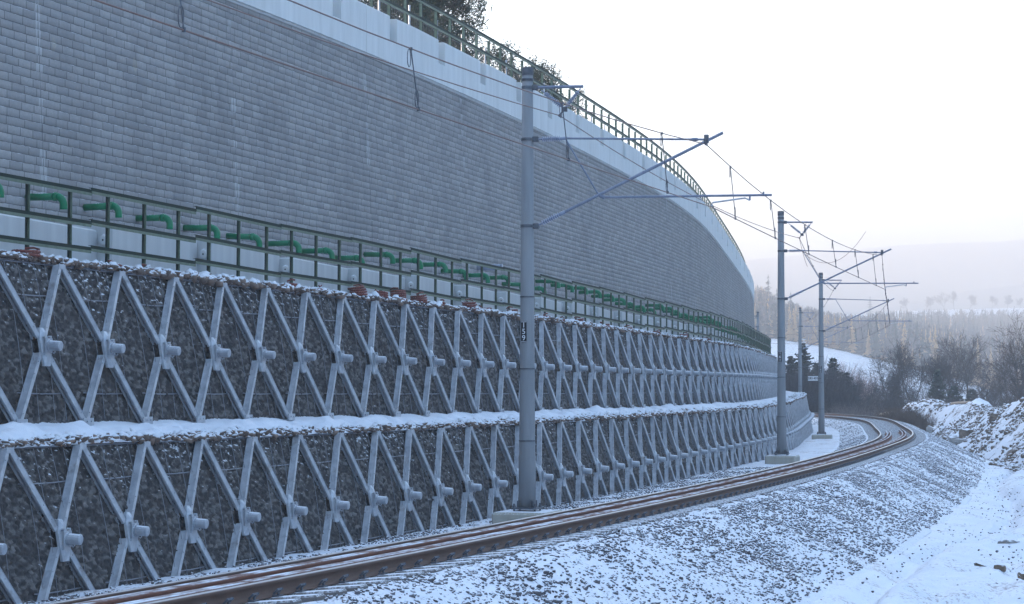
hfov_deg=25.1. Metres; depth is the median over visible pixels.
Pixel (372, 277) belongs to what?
anchor beam
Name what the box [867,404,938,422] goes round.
dry scrub
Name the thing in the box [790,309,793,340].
larch tree
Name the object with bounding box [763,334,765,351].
fence panel
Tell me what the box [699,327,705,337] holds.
anchor beam
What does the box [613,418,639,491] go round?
cross brace
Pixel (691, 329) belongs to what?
anchor beam
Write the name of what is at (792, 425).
cross brace
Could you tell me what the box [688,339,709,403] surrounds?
cross brace
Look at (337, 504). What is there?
cross brace
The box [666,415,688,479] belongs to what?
cross brace
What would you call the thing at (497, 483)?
cross brace
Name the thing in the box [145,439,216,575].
cross brace
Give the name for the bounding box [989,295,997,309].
bare tree
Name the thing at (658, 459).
cross brace
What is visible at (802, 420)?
cross brace
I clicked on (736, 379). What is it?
cross brace
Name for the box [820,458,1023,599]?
path grit
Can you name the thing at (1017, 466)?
soil clods
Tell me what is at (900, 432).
spare rail
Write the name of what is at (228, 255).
anchor beam
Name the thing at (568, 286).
drain pipe
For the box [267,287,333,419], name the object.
cross brace
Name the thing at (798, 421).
cross brace
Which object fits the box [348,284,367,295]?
coiled hose
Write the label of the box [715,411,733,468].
cross brace
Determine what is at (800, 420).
cross brace
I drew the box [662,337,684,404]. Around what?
cross brace
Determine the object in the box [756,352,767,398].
cross brace
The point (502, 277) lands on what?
drain pipe
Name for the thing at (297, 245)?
drain pipe
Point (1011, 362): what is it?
bare tree
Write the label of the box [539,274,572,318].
fence panel
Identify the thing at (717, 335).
anchor beam
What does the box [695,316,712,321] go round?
drain pipe
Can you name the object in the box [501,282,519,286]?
drain pipe
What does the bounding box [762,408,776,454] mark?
cross brace
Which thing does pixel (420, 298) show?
coiled hose
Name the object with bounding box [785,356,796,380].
spruce tree
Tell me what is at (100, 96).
retaining wall
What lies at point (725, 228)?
guard railing
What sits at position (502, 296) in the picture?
anchor beam
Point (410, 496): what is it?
cross brace
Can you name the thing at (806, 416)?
cross brace
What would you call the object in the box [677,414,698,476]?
cross brace
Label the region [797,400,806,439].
cross brace
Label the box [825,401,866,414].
thicket
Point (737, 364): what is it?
cross brace
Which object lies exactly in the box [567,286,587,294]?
drain pipe
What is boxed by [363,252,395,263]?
drain pipe
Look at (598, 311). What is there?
anchor beam
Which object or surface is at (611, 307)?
fence panel
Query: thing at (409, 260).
drain pipe
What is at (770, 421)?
cross brace
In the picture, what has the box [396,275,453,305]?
anchor beam
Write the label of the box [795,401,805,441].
cross brace
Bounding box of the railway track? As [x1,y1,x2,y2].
[46,413,925,603]
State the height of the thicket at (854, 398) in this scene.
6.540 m
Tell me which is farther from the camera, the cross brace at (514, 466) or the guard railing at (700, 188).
the guard railing at (700, 188)
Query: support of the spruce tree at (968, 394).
on the ground at (918, 581)
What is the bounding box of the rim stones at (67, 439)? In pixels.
[0,392,806,447]
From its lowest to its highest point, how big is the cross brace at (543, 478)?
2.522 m
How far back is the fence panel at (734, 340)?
106.30 m
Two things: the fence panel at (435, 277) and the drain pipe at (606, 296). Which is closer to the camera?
the fence panel at (435, 277)
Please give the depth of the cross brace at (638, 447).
67.65 m
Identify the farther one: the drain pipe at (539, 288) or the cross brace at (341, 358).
the drain pipe at (539, 288)
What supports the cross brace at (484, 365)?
attached to the gabion wall at (75, 357)
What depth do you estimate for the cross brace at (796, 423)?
120.15 m
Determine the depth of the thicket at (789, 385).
212.94 m
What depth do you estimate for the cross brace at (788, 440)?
107.94 m
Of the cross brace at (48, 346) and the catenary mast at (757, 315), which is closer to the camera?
the cross brace at (48, 346)
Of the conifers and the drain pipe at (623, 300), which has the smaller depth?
the drain pipe at (623, 300)
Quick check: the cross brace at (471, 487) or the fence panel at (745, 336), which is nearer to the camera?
the cross brace at (471, 487)
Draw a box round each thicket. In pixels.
[785,358,853,412]
[785,359,853,412]
[786,362,878,413]
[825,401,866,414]
[838,361,880,404]
[846,394,897,415]
[849,404,882,416]
[850,370,887,393]
[861,392,903,414]
[877,386,922,411]
[885,386,929,403]
[936,394,972,402]
[972,389,1010,406]
[992,375,1023,406]
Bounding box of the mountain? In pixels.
[745,240,1023,313]
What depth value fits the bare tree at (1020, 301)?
1472.30 m
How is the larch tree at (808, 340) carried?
on the snowy slope
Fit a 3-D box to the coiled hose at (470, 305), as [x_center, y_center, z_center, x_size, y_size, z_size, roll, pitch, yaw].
[-1.061,0.062,56.948,0.390,0.279,0.386,-2,5,-25]
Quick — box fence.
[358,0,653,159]
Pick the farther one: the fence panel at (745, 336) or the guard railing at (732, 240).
the guard railing at (732, 240)
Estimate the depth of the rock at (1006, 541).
48.63 m
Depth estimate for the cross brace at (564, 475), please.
57.65 m
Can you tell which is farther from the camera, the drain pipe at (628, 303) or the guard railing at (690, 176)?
the guard railing at (690, 176)
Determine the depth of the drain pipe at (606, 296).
80.21 m
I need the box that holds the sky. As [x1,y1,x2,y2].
[366,0,1023,259]
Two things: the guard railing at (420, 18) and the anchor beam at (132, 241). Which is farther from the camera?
the guard railing at (420, 18)
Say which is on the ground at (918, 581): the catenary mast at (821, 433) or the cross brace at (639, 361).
the catenary mast at (821, 433)
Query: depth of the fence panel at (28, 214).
35.97 m
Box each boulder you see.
[926,425,935,432]
[947,434,958,443]
[954,438,965,443]
[959,428,973,438]
[989,412,1001,422]
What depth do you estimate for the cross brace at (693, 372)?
86.39 m
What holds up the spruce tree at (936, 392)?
on the ground at (918, 581)
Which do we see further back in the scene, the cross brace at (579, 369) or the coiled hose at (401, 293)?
the cross brace at (579, 369)
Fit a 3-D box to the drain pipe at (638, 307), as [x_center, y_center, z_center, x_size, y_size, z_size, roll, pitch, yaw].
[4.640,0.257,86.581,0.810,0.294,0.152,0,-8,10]
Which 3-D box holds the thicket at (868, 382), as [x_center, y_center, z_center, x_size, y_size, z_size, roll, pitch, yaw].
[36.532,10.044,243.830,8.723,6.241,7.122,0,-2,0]
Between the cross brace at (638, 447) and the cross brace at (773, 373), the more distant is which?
the cross brace at (773, 373)
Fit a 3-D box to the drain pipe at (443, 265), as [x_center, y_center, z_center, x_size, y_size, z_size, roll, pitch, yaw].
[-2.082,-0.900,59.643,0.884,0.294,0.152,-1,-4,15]
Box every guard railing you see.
[370,0,445,38]
[444,12,518,77]
[518,54,575,109]
[575,90,620,136]
[620,119,655,159]
[656,144,680,177]
[680,165,698,194]
[697,186,710,204]
[709,203,720,220]
[720,219,729,235]
[729,233,737,248]
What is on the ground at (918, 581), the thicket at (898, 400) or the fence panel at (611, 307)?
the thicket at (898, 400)
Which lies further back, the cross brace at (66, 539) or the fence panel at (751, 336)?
the fence panel at (751, 336)
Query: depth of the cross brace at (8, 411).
33.30 m
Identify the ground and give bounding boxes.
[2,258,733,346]
[30,425,1023,603]
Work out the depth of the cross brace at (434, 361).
52.27 m
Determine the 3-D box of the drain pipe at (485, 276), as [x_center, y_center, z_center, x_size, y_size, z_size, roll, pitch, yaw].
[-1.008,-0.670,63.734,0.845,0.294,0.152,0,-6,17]
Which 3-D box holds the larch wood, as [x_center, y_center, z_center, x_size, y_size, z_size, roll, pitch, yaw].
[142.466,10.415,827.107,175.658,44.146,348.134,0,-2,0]
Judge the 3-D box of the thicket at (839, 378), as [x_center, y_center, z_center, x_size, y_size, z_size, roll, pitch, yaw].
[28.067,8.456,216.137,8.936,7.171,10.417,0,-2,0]
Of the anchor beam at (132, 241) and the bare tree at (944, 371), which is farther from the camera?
the bare tree at (944, 371)
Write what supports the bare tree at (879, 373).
on the ground at (918, 581)
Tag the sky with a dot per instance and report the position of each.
(892, 122)
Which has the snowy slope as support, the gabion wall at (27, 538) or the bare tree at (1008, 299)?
the bare tree at (1008, 299)
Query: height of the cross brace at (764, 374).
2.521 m
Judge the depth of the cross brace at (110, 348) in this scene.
36.42 m
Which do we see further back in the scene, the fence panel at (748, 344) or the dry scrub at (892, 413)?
the dry scrub at (892, 413)
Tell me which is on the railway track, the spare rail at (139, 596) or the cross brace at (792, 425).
the spare rail at (139, 596)
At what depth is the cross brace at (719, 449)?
81.77 m
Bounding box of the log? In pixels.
[951,400,970,404]
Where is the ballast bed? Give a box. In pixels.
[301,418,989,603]
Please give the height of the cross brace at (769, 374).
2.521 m
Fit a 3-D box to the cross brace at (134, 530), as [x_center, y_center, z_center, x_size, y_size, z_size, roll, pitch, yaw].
[-5.641,3.333,33.992,0.661,2.522,2.246,-1,-2,17]
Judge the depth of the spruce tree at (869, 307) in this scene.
1400.77 m
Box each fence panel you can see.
[0,172,91,258]
[88,188,195,270]
[193,206,281,280]
[280,224,351,290]
[350,237,410,294]
[410,247,460,304]
[460,258,503,308]
[502,267,540,314]
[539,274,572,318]
[571,281,599,322]
[599,287,623,326]
[623,292,644,328]
[645,297,664,332]
[664,301,681,334]
[682,305,696,337]
[696,309,709,337]
[709,311,720,340]
[720,314,729,341]
[729,318,736,343]
[737,320,742,344]
[742,321,746,346]
[746,324,750,346]
[750,326,752,347]
[753,328,755,348]
[755,330,758,348]
[758,332,761,350]
[761,333,763,351]
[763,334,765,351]
[766,335,767,353]
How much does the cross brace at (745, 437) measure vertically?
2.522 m
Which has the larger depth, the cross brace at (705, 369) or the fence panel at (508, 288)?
the cross brace at (705, 369)
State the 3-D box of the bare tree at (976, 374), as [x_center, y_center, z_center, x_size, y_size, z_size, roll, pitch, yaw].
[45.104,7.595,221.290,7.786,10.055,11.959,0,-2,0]
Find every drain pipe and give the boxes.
[0,183,4,197]
[24,192,67,209]
[83,202,121,217]
[135,214,172,229]
[183,224,220,238]
[226,233,261,246]
[268,240,301,252]
[302,247,334,258]
[335,255,364,262]
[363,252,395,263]
[395,257,422,268]
[422,261,447,272]
[441,269,468,279]
[463,272,489,282]
[483,275,510,284]
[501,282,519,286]
[519,286,546,293]
[535,279,560,287]
[550,283,573,292]
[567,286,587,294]
[578,290,601,297]
[591,294,614,301]
[604,297,625,305]
[615,302,635,309]
[627,305,645,312]
[636,308,655,313]
[645,304,664,310]
[655,306,673,313]
[662,310,680,316]
[670,313,689,319]
[679,315,695,321]
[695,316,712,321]
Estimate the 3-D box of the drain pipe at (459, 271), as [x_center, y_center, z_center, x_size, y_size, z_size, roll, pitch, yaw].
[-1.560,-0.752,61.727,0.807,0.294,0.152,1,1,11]
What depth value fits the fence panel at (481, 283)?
58.93 m
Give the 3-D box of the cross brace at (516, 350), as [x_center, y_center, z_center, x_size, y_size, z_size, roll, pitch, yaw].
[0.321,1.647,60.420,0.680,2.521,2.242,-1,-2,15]
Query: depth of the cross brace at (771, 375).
130.99 m
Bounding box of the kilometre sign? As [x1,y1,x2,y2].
[808,376,820,380]
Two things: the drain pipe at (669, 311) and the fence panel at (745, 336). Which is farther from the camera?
the fence panel at (745, 336)
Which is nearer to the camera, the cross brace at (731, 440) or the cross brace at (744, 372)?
the cross brace at (731, 440)
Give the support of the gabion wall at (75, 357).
on the snow ledge
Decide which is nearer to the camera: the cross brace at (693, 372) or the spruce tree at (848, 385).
the cross brace at (693, 372)
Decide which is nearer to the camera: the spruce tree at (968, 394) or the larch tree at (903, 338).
the spruce tree at (968, 394)
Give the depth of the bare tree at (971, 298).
1469.47 m
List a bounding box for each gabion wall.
[0,258,753,424]
[0,407,786,603]
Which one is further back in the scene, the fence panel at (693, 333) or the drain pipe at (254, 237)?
the fence panel at (693, 333)
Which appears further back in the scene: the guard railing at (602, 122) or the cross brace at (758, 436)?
the cross brace at (758, 436)
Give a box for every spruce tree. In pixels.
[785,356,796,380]
[788,343,814,388]
[804,363,838,412]
[826,358,841,383]
[842,372,858,402]
[865,297,873,314]
[886,387,903,404]
[927,369,948,402]
[944,385,962,402]
[962,389,975,403]
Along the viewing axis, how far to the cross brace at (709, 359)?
92.41 m
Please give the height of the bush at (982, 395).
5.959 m
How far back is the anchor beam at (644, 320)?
84.80 m
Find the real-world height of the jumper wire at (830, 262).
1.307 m
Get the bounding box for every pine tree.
[359,0,451,36]
[396,0,509,66]
[484,34,568,100]
[556,84,588,118]
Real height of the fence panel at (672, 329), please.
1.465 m
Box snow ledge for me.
[0,391,794,447]
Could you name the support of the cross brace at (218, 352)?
attached to the gabion wall at (75, 357)
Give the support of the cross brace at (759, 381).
attached to the gabion wall at (75, 357)
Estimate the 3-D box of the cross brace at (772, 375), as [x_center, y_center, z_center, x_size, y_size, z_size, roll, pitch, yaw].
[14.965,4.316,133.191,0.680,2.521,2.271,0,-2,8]
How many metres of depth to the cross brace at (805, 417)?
138.73 m
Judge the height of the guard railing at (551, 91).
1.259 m
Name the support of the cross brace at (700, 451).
attached to the gabion wall at (27, 538)
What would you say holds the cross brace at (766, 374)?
attached to the gabion wall at (75, 357)
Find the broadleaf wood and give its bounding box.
[754,288,1023,385]
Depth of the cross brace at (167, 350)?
38.40 m
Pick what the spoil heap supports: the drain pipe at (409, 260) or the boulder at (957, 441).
the boulder at (957, 441)
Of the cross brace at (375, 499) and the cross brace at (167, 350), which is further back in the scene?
the cross brace at (375, 499)
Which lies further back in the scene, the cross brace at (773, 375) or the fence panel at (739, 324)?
the cross brace at (773, 375)
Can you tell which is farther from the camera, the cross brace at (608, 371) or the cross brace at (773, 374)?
the cross brace at (773, 374)
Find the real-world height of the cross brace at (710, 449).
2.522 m
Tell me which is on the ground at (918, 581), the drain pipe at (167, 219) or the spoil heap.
the spoil heap
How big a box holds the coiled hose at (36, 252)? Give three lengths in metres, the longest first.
0.452 x 0.447 x 0.189 m
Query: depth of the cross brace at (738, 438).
87.83 m
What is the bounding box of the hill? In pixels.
[843,284,1023,314]
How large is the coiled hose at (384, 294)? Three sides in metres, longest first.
0.395 x 0.378 x 0.234 m
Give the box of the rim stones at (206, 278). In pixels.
[0,250,776,358]
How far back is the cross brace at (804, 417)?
136.61 m
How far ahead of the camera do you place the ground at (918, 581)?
44.39 m
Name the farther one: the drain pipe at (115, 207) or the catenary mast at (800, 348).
the catenary mast at (800, 348)
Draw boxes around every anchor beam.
[0,213,96,261]
[72,225,196,271]
[196,240,278,282]
[279,257,347,292]
[347,268,404,295]
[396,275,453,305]
[454,285,494,309]
[494,291,519,311]
[535,297,562,318]
[557,301,589,321]
[590,307,613,325]
[612,311,632,327]
[635,315,652,330]
[650,317,670,333]
[671,322,685,335]
[685,324,697,337]
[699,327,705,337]
[708,328,715,340]
[716,331,720,340]
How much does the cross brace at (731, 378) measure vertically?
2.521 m
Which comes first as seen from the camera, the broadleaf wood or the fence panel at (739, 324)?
the fence panel at (739, 324)
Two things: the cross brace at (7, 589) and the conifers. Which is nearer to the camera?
the cross brace at (7, 589)
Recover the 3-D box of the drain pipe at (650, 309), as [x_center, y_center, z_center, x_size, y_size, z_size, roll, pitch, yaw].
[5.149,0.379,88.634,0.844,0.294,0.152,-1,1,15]
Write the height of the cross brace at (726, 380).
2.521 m
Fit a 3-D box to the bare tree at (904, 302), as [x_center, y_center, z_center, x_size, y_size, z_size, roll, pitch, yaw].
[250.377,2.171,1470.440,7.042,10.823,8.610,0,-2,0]
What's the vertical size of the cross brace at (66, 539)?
2.522 m
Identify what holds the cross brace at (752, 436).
attached to the gabion wall at (27, 538)
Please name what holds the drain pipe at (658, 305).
attached to the retaining wall at (100, 96)
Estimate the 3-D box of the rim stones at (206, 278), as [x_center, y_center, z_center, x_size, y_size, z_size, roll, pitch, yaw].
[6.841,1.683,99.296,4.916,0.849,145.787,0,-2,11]
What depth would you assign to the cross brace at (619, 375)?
72.24 m
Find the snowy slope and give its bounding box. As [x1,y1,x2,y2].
[755,308,1023,405]
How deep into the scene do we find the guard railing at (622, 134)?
93.34 m
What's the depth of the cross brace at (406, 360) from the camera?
50.28 m
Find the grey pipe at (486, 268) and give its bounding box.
[477,264,502,269]
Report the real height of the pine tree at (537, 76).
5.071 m
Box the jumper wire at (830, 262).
[799,233,864,266]
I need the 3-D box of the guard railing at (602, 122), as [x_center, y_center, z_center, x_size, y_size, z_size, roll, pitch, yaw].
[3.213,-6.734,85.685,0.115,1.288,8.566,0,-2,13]
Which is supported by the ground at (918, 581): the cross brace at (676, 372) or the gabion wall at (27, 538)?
the gabion wall at (27, 538)
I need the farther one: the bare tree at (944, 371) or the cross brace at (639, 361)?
the bare tree at (944, 371)
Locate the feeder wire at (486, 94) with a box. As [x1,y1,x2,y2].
[207,0,831,324]
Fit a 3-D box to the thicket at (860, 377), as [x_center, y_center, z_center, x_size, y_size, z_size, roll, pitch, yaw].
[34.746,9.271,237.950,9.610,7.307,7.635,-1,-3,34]
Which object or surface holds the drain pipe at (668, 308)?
attached to the retaining wall at (100, 96)
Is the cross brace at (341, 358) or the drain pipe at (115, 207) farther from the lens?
the cross brace at (341, 358)
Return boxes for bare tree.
[850,375,899,407]
[859,341,927,411]
[874,361,926,405]
[877,335,971,401]
[899,297,908,307]
[922,332,991,395]
[924,296,935,310]
[932,292,951,309]
[939,330,1013,405]
[947,291,957,310]
[966,295,977,307]
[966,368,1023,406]
[980,306,1023,399]
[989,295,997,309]
[1004,295,1012,308]
[1016,298,1022,306]
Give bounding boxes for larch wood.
[754,286,1023,389]
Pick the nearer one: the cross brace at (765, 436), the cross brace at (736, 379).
the cross brace at (765, 436)
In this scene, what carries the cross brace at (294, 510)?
attached to the gabion wall at (27, 538)
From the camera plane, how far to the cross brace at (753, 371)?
110.47 m
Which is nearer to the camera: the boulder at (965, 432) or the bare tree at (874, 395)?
the boulder at (965, 432)
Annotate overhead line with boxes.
[93,0,889,344]
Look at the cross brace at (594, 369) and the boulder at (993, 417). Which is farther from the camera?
the boulder at (993, 417)
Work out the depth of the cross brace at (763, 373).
120.62 m
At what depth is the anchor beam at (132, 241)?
41.08 m
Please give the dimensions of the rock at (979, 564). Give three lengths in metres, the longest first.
0.462 x 0.214 x 0.101 m
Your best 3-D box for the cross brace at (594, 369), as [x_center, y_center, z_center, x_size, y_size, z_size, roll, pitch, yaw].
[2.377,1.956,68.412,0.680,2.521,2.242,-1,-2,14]
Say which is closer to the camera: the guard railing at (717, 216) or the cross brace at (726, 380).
the cross brace at (726, 380)
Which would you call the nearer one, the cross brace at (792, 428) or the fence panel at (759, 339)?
the cross brace at (792, 428)
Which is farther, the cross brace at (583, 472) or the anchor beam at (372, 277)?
the cross brace at (583, 472)
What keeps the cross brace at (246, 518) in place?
attached to the gabion wall at (27, 538)
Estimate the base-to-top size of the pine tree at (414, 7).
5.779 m
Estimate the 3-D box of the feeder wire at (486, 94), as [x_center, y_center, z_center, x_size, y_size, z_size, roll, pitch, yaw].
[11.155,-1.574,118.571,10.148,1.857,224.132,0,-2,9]
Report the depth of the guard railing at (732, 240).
143.48 m
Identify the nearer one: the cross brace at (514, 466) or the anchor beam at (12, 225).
the anchor beam at (12, 225)
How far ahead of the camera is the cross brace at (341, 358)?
46.31 m
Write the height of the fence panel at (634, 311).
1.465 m
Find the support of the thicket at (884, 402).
on the ground at (918, 581)
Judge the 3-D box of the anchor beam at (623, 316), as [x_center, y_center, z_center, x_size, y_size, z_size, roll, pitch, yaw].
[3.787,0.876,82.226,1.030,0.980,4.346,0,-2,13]
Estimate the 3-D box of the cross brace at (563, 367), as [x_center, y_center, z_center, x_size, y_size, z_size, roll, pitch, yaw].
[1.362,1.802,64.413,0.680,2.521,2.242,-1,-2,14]
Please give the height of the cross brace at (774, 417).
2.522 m
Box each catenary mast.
[492,67,771,523]
[755,312,758,330]
[765,211,918,463]
[798,307,863,391]
[812,273,903,438]
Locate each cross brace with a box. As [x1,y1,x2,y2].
[0,263,93,425]
[0,387,27,422]
[0,447,22,603]
[8,443,94,601]
[60,269,152,423]
[81,441,158,587]
[120,275,204,422]
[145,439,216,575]
[175,280,252,421]
[202,437,267,567]
[223,282,294,420]
[253,434,313,557]
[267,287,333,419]
[299,432,354,549]
[307,292,368,417]
[340,431,390,543]
[343,299,400,416]
[376,303,429,415]
[378,429,424,536]
[407,307,456,414]
[412,428,455,529]
[434,307,481,413]
[443,426,482,523]
[460,310,503,412]
[471,425,507,518]
[483,315,519,412]
[495,425,518,506]
[505,319,544,411]
[535,321,562,410]
[536,423,553,506]
[542,421,573,504]
[544,323,578,408]
[561,325,591,408]
[562,421,591,500]
[577,327,608,407]
[580,420,608,496]
[591,328,621,407]
[598,419,624,493]
[605,328,633,407]
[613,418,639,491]
[618,332,645,407]
[628,417,652,488]
[630,333,656,406]
[641,335,665,405]
[641,416,665,484]
[652,336,676,405]
[654,415,677,482]
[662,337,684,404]
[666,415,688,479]
[671,338,693,404]
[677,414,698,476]
[680,338,701,403]
[687,413,707,474]
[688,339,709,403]
[696,340,714,402]
[697,412,716,472]
[704,342,723,402]
[706,412,725,470]
[711,344,729,402]
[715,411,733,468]
[717,343,735,402]
[721,411,740,466]
[723,345,740,401]
[726,345,744,401]
[730,410,748,464]
[733,347,748,401]
[738,348,752,401]
[738,410,754,462]
[741,348,754,400]
[742,348,757,399]
[744,409,761,461]
[748,350,760,399]
[750,350,762,399]
[751,409,766,460]
[753,351,764,398]
[754,350,766,398]
[755,408,772,455]
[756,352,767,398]
[758,352,770,397]
[758,353,768,397]
[761,353,772,397]
[761,354,771,397]
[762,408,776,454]
[763,354,773,397]
[765,355,774,396]
[765,407,778,454]
[766,356,775,396]
[767,356,776,396]
[768,356,776,395]
[770,356,776,392]
[771,407,780,454]
[786,405,797,448]
[786,410,795,448]
[786,425,793,450]
[786,430,790,450]
[788,404,799,446]
[789,403,800,446]
[791,403,801,444]
[792,403,802,443]
[793,402,803,442]
[794,402,804,442]
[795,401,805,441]
[796,402,805,440]
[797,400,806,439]
[798,400,807,439]
[799,399,809,437]
[799,400,808,438]
[801,399,809,436]
[802,399,810,434]
[803,399,811,435]
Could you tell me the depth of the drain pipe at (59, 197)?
39.08 m
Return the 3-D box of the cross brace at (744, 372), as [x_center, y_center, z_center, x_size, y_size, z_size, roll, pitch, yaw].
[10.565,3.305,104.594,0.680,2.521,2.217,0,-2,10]
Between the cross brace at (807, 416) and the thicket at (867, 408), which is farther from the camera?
the thicket at (867, 408)
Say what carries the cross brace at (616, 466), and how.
attached to the gabion wall at (27, 538)
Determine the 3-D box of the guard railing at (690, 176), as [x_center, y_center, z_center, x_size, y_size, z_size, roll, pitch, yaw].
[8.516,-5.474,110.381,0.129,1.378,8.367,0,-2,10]
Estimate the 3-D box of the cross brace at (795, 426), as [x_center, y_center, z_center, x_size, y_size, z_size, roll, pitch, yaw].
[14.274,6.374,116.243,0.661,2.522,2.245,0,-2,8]
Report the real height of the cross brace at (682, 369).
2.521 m
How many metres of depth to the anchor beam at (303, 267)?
49.04 m
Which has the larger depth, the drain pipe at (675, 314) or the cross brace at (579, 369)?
the drain pipe at (675, 314)
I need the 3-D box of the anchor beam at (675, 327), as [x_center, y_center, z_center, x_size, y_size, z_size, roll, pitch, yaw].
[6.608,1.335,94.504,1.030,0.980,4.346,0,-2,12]
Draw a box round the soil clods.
[902,397,1023,471]
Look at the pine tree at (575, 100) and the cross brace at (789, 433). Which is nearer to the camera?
the pine tree at (575, 100)
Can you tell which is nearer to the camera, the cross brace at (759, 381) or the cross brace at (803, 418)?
the cross brace at (759, 381)
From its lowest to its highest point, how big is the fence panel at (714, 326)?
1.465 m
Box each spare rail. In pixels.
[73,431,888,603]
[83,431,891,603]
[118,429,903,603]
[127,429,906,603]
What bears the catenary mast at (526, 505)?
on the ground at (918, 581)
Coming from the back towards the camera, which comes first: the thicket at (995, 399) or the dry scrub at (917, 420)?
the thicket at (995, 399)
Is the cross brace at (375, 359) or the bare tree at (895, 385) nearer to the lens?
the cross brace at (375, 359)
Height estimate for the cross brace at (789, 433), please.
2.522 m
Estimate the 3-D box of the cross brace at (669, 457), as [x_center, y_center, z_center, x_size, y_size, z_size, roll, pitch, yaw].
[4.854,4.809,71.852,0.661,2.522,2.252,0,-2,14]
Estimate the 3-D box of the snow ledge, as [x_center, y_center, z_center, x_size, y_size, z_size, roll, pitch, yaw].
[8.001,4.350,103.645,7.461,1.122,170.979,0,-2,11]
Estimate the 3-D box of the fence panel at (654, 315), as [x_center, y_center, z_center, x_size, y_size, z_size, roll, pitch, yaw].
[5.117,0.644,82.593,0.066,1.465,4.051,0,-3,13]
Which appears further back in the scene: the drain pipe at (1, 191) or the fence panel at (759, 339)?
the fence panel at (759, 339)
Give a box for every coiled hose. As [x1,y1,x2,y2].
[12,247,40,257]
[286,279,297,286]
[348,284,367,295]
[374,289,388,297]
[390,287,407,300]
[410,292,427,302]
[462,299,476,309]
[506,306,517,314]
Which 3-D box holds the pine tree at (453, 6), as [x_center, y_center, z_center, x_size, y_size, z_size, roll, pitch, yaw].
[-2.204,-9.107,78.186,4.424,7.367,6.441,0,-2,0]
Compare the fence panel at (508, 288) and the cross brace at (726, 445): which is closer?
the fence panel at (508, 288)
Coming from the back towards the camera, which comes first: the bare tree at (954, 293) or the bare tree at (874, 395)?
the bare tree at (954, 293)
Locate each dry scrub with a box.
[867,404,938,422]
[884,411,937,431]
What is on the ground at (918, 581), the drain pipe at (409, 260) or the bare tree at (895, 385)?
the bare tree at (895, 385)
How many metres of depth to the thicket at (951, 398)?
213.33 m
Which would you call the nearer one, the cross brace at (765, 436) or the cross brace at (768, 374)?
the cross brace at (765, 436)
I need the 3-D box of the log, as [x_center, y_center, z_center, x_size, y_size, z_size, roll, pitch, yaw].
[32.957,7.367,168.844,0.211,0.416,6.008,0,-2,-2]
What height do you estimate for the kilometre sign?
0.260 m
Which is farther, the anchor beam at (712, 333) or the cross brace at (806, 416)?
the cross brace at (806, 416)
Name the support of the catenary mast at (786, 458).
on the ground at (918, 581)
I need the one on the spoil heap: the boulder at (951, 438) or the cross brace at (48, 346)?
the boulder at (951, 438)
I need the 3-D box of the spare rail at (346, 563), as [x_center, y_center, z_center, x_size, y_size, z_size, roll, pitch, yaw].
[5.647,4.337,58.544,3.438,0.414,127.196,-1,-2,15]
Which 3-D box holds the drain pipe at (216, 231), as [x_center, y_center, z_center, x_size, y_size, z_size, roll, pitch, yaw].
[-6.131,-1.389,45.310,0.835,0.294,0.152,1,-8,16]
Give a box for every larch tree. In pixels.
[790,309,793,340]
[803,318,810,344]
[898,328,910,365]
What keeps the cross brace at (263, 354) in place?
attached to the gabion wall at (75, 357)
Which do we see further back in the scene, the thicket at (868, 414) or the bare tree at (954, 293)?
the bare tree at (954, 293)
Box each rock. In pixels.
[974,562,991,566]
[994,564,1005,571]
[997,540,1017,543]
[1017,572,1023,579]
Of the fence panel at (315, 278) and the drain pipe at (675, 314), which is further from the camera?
the drain pipe at (675, 314)
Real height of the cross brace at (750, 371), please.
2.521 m
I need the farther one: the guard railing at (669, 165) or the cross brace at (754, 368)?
the cross brace at (754, 368)
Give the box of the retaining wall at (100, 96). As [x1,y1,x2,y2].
[0,0,754,334]
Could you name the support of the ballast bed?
on the ground at (918, 581)
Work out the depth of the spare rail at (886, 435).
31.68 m
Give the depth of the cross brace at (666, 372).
80.30 m
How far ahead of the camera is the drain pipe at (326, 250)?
51.37 m
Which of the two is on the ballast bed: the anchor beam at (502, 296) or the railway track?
the railway track
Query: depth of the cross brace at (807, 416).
142.68 m
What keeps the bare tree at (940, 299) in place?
on the snowy slope
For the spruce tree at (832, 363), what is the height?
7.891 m
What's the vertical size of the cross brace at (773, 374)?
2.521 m
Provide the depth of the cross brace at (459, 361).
54.26 m
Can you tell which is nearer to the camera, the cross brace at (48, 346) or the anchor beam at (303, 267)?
the cross brace at (48, 346)
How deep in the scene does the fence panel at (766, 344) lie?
146.63 m
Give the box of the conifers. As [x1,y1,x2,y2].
[754,285,1023,389]
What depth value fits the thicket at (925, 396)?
215.67 m
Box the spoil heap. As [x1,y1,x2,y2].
[903,398,1023,463]

